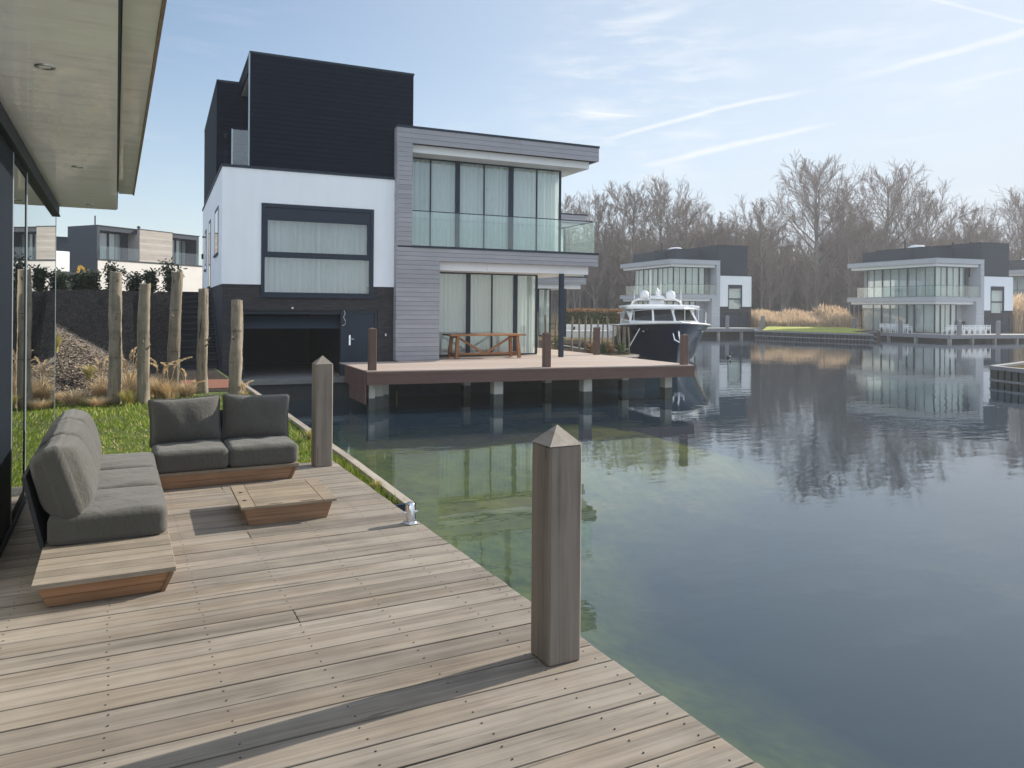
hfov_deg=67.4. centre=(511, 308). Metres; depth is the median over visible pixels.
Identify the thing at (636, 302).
window
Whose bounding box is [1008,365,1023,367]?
spit ground
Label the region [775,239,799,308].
bare tree
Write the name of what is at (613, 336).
wooden stake
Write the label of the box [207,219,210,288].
side window
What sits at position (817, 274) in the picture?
bare tree
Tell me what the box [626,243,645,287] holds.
bare tree
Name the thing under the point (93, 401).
grass clump
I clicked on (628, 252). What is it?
bare tree
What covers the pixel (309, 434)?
grass clump
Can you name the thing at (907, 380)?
water
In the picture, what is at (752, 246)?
bare tree
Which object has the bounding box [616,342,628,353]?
garden shrub
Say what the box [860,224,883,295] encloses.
bare tree
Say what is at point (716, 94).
sky
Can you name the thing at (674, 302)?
window
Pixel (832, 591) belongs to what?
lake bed
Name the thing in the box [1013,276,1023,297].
window
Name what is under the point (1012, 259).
bare tree
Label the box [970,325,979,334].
white chair
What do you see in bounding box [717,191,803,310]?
bare tree
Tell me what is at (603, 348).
garden shrub
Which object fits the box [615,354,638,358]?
timber bulkhead
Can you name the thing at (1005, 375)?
sheet pile wall
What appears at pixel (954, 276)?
window
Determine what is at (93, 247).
street house
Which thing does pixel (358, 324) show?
door
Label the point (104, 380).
grass clump
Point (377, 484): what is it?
grass clump
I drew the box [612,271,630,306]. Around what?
bare tree
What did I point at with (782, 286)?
bare tree
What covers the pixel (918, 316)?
window
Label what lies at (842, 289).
bare tree
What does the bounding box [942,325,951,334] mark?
white chair
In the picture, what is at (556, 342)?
garden shrub
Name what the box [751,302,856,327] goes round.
reed bed
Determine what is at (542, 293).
window
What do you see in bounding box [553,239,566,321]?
bare tree
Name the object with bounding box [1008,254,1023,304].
lakeside house
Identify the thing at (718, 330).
lake deck
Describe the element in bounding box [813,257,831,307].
bare tree
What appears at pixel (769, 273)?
bare tree
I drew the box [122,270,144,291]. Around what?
hedge shrub
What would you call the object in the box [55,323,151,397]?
bark chips
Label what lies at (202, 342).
wooden pole
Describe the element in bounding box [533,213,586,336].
waterside house
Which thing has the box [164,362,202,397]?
grass clump
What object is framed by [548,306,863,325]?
undergrowth
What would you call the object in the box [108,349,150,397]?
grass clump
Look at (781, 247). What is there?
bare tree
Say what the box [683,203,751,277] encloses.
bare tree
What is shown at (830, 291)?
bare tree
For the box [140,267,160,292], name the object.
hedge shrub
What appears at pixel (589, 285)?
bare tree
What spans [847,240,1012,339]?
lakeside house
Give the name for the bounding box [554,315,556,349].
wooden stake
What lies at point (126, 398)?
grass clump
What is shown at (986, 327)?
white chair
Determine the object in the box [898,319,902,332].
grey post
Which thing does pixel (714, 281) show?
lakeside house
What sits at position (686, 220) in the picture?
bare tree
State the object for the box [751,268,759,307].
bare tree
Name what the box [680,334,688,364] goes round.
square post
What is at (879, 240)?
bare tree
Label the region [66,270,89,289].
hedge shrub
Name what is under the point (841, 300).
bare tree
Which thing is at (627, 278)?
bare tree
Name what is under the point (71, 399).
grass clump
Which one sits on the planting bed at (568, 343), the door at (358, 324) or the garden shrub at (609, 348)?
the garden shrub at (609, 348)
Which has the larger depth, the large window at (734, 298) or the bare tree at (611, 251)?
the bare tree at (611, 251)
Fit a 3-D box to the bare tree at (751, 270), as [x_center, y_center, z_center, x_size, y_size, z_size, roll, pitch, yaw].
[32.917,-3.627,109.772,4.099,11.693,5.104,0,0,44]
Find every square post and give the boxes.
[368,327,376,370]
[542,332,550,366]
[593,327,599,354]
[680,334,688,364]
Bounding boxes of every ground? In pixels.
[533,322,1023,355]
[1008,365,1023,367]
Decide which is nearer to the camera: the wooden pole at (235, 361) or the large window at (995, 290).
the wooden pole at (235, 361)
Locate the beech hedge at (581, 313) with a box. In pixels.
[566,308,622,324]
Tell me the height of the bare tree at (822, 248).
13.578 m
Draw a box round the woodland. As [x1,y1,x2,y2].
[548,215,1021,316]
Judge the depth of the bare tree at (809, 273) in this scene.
111.41 m
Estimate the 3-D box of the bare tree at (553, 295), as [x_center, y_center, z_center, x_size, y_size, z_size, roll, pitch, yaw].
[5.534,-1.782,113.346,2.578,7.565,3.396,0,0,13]
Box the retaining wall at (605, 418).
[397,378,644,432]
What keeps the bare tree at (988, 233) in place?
on the ground at (704, 334)
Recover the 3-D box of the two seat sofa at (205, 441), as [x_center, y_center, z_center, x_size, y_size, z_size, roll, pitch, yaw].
[-2.713,1.204,7.231,1.290,0.765,0.812,0,0,-27]
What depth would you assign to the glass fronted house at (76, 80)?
5.25 m
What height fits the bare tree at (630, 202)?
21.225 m
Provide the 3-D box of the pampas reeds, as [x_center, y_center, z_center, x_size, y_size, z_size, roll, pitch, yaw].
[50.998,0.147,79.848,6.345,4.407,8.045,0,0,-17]
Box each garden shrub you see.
[552,336,564,349]
[582,342,592,352]
[600,343,606,352]
[603,342,617,352]
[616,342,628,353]
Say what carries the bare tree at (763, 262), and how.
on the ground at (704, 334)
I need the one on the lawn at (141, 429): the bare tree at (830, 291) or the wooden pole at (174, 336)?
the wooden pole at (174, 336)
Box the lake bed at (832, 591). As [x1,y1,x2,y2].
[332,405,1023,767]
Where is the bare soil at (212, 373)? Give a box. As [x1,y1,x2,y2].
[150,368,242,391]
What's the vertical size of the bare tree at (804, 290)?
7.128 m
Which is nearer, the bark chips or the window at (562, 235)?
the bark chips
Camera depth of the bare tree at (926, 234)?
112.57 m
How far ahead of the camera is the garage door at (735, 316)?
83.01 m
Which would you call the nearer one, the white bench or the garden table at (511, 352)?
the garden table at (511, 352)
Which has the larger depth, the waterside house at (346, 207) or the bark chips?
the waterside house at (346, 207)
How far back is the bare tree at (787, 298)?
111.44 m
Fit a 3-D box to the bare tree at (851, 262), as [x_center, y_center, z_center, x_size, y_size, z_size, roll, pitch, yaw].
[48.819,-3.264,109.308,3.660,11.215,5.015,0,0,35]
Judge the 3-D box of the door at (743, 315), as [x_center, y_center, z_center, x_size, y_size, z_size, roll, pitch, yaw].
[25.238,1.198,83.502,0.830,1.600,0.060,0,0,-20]
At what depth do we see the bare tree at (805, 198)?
113.46 m
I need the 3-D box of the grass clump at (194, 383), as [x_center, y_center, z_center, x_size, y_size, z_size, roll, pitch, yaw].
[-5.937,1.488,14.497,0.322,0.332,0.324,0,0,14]
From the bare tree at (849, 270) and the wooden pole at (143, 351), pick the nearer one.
the wooden pole at (143, 351)
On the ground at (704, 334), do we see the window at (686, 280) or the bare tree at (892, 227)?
the bare tree at (892, 227)
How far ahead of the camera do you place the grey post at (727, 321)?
78.78 m
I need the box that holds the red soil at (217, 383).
[180,379,228,388]
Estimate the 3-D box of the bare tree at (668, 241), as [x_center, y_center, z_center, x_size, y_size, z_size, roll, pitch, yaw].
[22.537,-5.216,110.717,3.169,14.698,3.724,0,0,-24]
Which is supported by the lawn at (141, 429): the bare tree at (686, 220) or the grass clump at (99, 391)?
the grass clump at (99, 391)
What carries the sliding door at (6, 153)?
in the glass fronted house at (76, 80)
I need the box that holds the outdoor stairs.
[180,287,220,371]
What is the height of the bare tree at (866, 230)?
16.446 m
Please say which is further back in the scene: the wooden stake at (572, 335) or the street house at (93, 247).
the street house at (93, 247)
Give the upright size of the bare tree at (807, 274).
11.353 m
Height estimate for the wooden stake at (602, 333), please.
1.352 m
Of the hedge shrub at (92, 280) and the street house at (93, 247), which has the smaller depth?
the hedge shrub at (92, 280)
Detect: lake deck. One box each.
[705,327,763,336]
[880,332,1023,341]
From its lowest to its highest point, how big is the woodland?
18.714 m
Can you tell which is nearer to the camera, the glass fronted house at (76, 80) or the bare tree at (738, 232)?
the glass fronted house at (76, 80)
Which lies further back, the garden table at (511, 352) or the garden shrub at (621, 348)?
the garden shrub at (621, 348)
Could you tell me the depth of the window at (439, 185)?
25.71 m
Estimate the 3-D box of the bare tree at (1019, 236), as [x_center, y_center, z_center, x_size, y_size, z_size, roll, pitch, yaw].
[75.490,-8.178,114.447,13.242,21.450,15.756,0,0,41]
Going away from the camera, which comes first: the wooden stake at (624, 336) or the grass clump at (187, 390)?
the grass clump at (187, 390)
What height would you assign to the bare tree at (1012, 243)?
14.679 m
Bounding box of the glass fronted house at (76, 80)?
[0,0,166,557]
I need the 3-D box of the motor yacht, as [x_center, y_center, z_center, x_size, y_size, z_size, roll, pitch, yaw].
[7.183,0.541,40.444,6.551,5.430,14.350,0,0,18]
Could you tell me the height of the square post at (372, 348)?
1.100 m
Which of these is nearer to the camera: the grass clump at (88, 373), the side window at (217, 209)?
the grass clump at (88, 373)
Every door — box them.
[0,133,12,544]
[11,154,26,521]
[242,310,339,378]
[347,313,373,373]
[721,313,739,326]
[741,313,746,326]
[984,317,1001,332]
[1002,317,1008,332]
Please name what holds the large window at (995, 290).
in the lakeside house at (922, 288)
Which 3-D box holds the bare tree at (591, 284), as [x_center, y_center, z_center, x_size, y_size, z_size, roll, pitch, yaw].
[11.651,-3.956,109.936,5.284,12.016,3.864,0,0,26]
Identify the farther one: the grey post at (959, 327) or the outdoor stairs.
the grey post at (959, 327)
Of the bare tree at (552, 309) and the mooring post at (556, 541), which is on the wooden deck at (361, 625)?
the mooring post at (556, 541)
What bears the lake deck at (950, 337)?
in the water
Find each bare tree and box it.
[548,291,554,318]
[551,230,585,321]
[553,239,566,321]
[558,180,651,308]
[558,191,602,288]
[565,229,592,308]
[566,232,592,307]
[567,275,587,307]
[577,275,591,307]
[581,235,592,312]
[583,241,611,307]
[583,244,601,308]
[584,224,635,308]
[587,251,606,301]
[589,240,613,313]
[591,180,681,303]
[592,255,605,311]
[592,261,618,307]
[594,231,639,301]
[600,262,616,308]
[603,240,617,308]
[612,250,630,308]
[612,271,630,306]
[614,226,651,290]
[616,168,706,257]
[618,248,640,294]
[622,250,633,304]
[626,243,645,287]
[627,237,670,262]
[647,230,661,248]
[651,197,717,248]
[657,223,705,248]
[659,224,678,249]
[676,219,715,246]
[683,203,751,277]
[688,214,762,281]
[712,226,721,244]
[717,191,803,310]
[726,226,771,294]
[732,220,750,273]
[736,244,756,286]
[738,227,786,309]
[739,221,798,309]
[748,244,757,303]
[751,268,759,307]
[754,236,778,309]
[754,241,772,309]
[756,264,776,308]
[758,247,778,308]
[758,259,783,309]
[764,150,885,312]
[771,223,795,310]
[772,259,795,311]
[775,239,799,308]
[777,278,796,312]
[778,240,806,308]
[780,239,802,308]
[787,183,891,309]
[793,249,807,308]
[797,261,817,307]
[797,276,816,310]
[798,249,814,302]
[801,271,824,310]
[802,260,831,308]
[804,214,874,291]
[808,265,823,308]
[812,236,849,305]
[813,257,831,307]
[818,246,846,305]
[820,156,942,272]
[821,262,838,305]
[823,249,842,304]
[823,267,844,307]
[828,230,865,313]
[832,261,856,311]
[843,244,865,317]
[843,249,863,316]
[850,219,892,284]
[853,246,863,324]
[856,226,902,273]
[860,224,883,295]
[861,229,895,252]
[883,176,983,247]
[895,228,953,247]
[937,199,1016,244]
[948,226,988,243]
[959,227,972,243]
[961,223,1011,243]
[974,183,1023,259]
[996,238,1022,260]
[1005,226,1019,259]
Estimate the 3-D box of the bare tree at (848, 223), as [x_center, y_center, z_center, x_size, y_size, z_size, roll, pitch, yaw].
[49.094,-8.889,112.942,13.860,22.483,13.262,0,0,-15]
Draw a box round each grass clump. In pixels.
[55,334,65,352]
[55,387,94,406]
[55,391,67,402]
[74,356,108,399]
[77,394,114,406]
[81,365,100,378]
[90,375,123,387]
[97,361,136,395]
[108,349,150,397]
[116,389,139,405]
[122,347,136,386]
[131,373,165,396]
[150,357,180,398]
[155,357,190,398]
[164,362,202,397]
[192,378,205,394]
[241,380,253,394]
[303,428,311,440]
[371,478,382,490]
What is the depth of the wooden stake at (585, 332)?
34.01 m
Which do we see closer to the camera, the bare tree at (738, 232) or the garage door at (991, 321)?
the garage door at (991, 321)
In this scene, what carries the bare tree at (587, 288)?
on the ground at (704, 334)
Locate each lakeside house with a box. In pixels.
[620,243,751,326]
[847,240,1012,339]
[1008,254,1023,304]
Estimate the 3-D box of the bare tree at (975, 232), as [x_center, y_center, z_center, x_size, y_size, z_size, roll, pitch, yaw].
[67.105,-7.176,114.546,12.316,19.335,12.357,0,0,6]
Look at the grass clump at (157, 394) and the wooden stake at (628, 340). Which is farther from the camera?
the wooden stake at (628, 340)
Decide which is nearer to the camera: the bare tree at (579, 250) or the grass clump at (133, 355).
the grass clump at (133, 355)
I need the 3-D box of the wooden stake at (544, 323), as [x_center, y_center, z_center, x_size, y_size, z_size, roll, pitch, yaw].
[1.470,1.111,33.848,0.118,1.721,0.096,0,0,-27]
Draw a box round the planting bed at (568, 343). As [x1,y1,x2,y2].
[533,340,626,354]
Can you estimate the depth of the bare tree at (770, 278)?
108.77 m
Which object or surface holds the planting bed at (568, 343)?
on the ground at (704, 334)
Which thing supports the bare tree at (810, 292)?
on the ground at (704, 334)
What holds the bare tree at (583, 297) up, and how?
on the ground at (704, 334)
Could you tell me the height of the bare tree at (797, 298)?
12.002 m
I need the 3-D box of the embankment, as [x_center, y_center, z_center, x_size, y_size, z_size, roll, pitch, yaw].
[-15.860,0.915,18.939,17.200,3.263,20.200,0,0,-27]
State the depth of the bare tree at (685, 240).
115.70 m
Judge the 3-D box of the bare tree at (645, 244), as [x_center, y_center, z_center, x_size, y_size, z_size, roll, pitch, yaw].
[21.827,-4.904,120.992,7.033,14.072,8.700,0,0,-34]
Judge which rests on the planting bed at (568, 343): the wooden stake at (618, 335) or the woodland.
the wooden stake at (618, 335)
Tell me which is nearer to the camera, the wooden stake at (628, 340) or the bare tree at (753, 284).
the wooden stake at (628, 340)
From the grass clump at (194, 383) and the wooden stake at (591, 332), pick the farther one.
the wooden stake at (591, 332)
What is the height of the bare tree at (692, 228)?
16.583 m
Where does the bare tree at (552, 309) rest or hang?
on the ground at (704, 334)
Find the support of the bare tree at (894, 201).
on the ground at (704, 334)
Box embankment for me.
[55,289,193,398]
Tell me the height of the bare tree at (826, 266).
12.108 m
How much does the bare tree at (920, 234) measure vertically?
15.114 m
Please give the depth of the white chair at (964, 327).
70.05 m
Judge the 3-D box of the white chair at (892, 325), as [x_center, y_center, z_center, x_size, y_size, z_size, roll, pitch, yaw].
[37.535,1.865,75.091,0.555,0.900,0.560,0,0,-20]
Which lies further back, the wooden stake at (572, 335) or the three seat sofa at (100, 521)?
the wooden stake at (572, 335)
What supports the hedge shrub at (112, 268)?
on the street ground
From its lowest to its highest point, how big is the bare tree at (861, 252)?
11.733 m
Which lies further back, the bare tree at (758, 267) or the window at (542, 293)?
the bare tree at (758, 267)
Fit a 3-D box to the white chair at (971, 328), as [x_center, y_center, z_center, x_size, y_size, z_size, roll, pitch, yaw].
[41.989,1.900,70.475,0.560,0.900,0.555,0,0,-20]
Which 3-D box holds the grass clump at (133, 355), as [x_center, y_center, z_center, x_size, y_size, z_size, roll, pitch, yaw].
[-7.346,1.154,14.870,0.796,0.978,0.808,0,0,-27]
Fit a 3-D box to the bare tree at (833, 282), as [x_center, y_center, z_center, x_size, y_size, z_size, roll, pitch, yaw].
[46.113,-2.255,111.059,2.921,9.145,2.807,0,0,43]
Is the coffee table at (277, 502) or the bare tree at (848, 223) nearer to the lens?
the coffee table at (277, 502)
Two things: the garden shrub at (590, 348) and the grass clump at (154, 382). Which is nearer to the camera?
the grass clump at (154, 382)
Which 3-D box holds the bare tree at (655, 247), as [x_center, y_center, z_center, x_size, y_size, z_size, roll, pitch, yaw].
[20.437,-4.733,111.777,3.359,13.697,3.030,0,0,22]
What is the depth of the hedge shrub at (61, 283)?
29.76 m
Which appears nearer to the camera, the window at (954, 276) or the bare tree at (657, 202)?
the window at (954, 276)
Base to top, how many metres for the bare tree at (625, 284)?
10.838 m
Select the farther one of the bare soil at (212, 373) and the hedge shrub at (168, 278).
the hedge shrub at (168, 278)
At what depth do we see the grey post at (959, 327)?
69.03 m
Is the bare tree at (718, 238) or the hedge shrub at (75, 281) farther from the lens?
the bare tree at (718, 238)
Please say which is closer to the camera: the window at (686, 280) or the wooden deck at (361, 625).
the wooden deck at (361, 625)
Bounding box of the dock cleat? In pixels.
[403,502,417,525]
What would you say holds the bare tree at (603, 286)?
on the ground at (704, 334)
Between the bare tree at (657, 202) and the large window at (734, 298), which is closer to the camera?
the large window at (734, 298)
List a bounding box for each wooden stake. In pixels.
[544,315,545,332]
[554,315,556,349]
[570,316,572,351]
[578,319,579,351]
[584,315,586,351]
[590,318,592,346]
[602,323,603,343]
[606,316,608,349]
[612,325,614,351]
[617,326,620,352]
[622,326,625,352]
[627,327,629,353]
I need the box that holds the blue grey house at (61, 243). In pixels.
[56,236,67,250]
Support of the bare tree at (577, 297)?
on the ground at (704, 334)
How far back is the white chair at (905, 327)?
73.59 m
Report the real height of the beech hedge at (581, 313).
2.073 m
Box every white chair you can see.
[885,323,893,332]
[891,323,896,332]
[903,324,911,332]
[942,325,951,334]
[947,325,956,334]
[963,325,968,334]
[964,325,973,334]
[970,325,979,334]
[981,325,990,334]
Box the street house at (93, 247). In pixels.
[67,216,201,291]
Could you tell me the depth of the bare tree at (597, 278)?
112.85 m
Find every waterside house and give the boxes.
[201,51,599,427]
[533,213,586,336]
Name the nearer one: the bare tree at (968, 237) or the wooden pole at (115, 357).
the wooden pole at (115, 357)
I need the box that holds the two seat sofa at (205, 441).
[148,393,298,489]
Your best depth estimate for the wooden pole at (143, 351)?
12.93 m
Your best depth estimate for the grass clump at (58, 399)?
13.05 m
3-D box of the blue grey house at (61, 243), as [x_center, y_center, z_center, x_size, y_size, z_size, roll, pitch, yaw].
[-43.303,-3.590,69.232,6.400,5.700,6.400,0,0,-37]
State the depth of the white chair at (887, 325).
75.61 m
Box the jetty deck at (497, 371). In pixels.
[339,347,694,441]
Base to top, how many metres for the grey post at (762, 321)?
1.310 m
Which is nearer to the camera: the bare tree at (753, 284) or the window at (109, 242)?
the window at (109, 242)
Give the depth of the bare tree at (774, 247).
121.79 m
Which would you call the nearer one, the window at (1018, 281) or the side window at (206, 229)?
the side window at (206, 229)
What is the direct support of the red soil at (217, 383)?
on the bare soil at (212, 373)
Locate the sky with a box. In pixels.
[56,0,1023,265]
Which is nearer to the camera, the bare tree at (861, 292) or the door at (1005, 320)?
the door at (1005, 320)
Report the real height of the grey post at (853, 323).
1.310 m
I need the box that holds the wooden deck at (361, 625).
[0,461,763,767]
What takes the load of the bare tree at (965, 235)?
on the ground at (704, 334)
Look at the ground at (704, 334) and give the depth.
75.59 m
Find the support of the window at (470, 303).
in the waterside house at (346, 207)
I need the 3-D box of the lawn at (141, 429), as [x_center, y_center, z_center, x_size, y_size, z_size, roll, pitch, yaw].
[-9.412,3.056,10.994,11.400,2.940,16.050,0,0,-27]
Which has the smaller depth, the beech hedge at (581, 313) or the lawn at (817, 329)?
the beech hedge at (581, 313)
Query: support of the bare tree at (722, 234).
on the ground at (704, 334)
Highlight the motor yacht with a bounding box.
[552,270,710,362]
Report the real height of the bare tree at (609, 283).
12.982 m
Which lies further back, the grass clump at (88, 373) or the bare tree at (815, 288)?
the bare tree at (815, 288)
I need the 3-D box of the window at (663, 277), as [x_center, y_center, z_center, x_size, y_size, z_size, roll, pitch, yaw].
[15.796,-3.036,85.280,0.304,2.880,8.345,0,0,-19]
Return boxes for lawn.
[55,368,396,503]
[763,326,867,333]
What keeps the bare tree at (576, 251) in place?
on the ground at (704, 334)
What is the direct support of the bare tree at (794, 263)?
on the ground at (704, 334)
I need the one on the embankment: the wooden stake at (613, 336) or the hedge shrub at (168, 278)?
the hedge shrub at (168, 278)
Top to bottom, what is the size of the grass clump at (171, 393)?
0.816 m
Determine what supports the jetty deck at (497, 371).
on the lake bed at (832, 591)
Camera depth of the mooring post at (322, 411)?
7.70 m
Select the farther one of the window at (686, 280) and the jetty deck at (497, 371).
the window at (686, 280)
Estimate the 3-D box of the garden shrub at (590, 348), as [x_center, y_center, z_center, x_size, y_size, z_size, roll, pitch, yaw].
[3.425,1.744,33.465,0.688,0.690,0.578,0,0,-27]
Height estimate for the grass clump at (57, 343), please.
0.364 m
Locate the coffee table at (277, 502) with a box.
[230,478,336,525]
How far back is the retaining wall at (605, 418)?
24.40 m
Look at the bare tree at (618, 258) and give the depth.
115.19 m
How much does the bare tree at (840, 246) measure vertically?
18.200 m
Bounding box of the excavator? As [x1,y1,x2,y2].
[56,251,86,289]
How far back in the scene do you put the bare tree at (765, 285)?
115.58 m
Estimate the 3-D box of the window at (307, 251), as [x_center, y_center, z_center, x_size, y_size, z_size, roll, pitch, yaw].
[-5.731,-1.670,22.672,3.290,2.690,0.438,0,0,-25]
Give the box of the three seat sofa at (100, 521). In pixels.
[21,409,175,606]
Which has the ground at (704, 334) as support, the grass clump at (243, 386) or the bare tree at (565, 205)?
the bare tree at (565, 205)
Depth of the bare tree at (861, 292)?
115.62 m
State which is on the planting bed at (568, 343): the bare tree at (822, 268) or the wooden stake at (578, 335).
the wooden stake at (578, 335)
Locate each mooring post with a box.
[311,355,332,466]
[531,425,581,666]
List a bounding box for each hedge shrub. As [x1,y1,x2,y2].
[56,267,74,289]
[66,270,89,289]
[77,268,102,290]
[99,260,125,289]
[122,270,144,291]
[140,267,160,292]
[158,256,187,291]
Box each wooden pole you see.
[107,271,122,404]
[136,283,150,404]
[167,271,182,393]
[196,288,210,393]
[228,299,242,393]
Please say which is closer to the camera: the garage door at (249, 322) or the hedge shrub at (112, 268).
the garage door at (249, 322)
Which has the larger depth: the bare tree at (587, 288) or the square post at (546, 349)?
the bare tree at (587, 288)
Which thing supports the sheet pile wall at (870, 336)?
on the ground at (704, 334)
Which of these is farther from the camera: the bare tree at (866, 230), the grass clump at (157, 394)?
the bare tree at (866, 230)
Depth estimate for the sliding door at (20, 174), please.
5.84 m
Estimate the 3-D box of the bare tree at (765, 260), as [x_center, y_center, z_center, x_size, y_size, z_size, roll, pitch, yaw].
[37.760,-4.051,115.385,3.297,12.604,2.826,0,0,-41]
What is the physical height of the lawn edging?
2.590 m
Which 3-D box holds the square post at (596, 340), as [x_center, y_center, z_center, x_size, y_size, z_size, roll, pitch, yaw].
[3.011,1.129,27.325,0.190,0.990,0.190,0,0,-25]
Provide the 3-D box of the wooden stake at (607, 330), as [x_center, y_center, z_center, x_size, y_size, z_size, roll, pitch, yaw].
[4.246,1.163,34.044,0.145,1.663,0.095,0,0,-27]
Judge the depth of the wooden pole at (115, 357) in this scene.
12.83 m
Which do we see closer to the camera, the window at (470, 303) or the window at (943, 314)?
the window at (470, 303)
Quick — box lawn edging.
[244,383,415,519]
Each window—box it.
[100,232,121,259]
[172,239,187,264]
[204,229,206,271]
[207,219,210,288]
[213,205,218,257]
[260,203,373,298]
[412,157,560,251]
[439,272,537,355]
[533,289,550,335]
[557,228,564,251]
[631,301,672,303]
[635,267,672,294]
[673,267,704,293]
[673,301,695,316]
[728,285,741,309]
[861,304,934,331]
[867,267,934,296]
[933,304,956,332]
[934,266,965,296]
[990,286,1003,313]
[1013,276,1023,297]
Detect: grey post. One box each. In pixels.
[725,315,728,327]
[761,316,764,327]
[852,319,855,327]
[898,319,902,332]
[957,320,961,334]
[996,321,1000,334]
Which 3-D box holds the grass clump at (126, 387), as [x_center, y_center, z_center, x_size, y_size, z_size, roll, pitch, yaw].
[-6.732,1.256,13.112,0.790,0.782,0.782,0,0,-27]
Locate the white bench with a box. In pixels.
[564,324,611,339]
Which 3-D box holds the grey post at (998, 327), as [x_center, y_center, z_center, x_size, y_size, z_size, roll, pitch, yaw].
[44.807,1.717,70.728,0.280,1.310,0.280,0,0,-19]
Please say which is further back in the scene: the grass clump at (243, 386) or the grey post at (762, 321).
the grey post at (762, 321)
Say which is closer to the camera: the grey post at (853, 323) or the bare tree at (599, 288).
the grey post at (853, 323)
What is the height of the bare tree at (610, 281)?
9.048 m
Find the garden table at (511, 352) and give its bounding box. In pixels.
[442,333,525,358]
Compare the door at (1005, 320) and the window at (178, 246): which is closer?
the window at (178, 246)
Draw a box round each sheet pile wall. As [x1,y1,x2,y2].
[754,329,876,342]
[989,361,1023,444]
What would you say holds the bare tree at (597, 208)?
on the ground at (704, 334)
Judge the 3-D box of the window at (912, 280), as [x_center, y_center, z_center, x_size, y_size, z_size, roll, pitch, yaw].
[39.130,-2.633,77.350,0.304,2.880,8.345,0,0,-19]
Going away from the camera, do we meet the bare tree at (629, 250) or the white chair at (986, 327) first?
the white chair at (986, 327)

